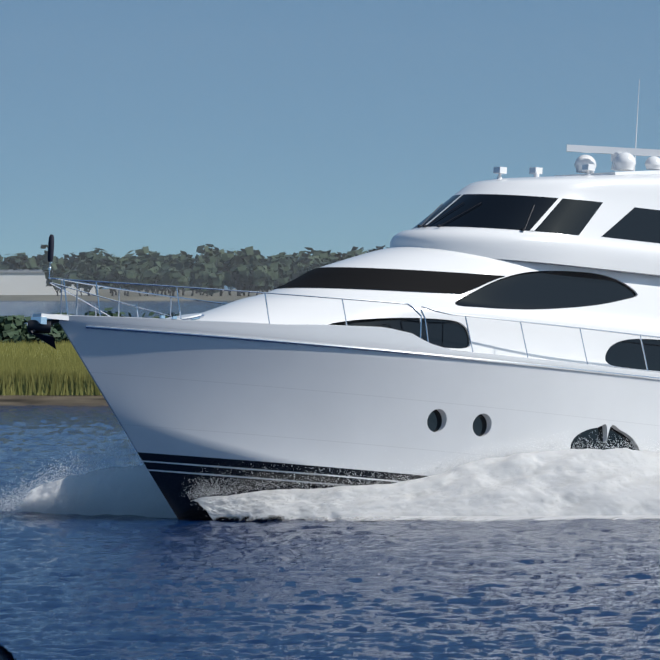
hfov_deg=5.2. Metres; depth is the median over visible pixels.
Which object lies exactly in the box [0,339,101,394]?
marsh grass
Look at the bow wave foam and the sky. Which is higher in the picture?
the sky
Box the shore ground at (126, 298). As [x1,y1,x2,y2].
[0,289,272,300]
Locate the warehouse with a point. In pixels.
(37, 287)
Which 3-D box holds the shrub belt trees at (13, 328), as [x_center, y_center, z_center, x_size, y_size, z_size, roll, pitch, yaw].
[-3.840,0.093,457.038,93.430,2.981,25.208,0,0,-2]
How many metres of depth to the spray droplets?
169.05 m
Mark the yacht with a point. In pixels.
(479, 317)
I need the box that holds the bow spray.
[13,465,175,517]
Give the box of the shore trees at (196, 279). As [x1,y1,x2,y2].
[0,244,387,295]
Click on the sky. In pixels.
(273, 127)
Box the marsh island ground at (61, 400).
[0,395,108,406]
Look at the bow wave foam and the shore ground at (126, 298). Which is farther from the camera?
the shore ground at (126, 298)
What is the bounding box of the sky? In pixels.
[0,0,659,325]
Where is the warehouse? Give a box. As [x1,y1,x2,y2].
[0,269,95,294]
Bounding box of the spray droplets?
[0,428,659,521]
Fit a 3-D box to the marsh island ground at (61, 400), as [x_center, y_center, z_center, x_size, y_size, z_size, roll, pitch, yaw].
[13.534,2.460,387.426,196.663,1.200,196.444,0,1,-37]
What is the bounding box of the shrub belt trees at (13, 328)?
[0,307,179,343]
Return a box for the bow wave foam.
[192,448,659,521]
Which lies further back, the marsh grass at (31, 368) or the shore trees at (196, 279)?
the shore trees at (196, 279)
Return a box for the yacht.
[27,79,659,519]
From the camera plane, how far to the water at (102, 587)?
132.97 m
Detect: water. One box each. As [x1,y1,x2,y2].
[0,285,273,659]
[0,304,659,659]

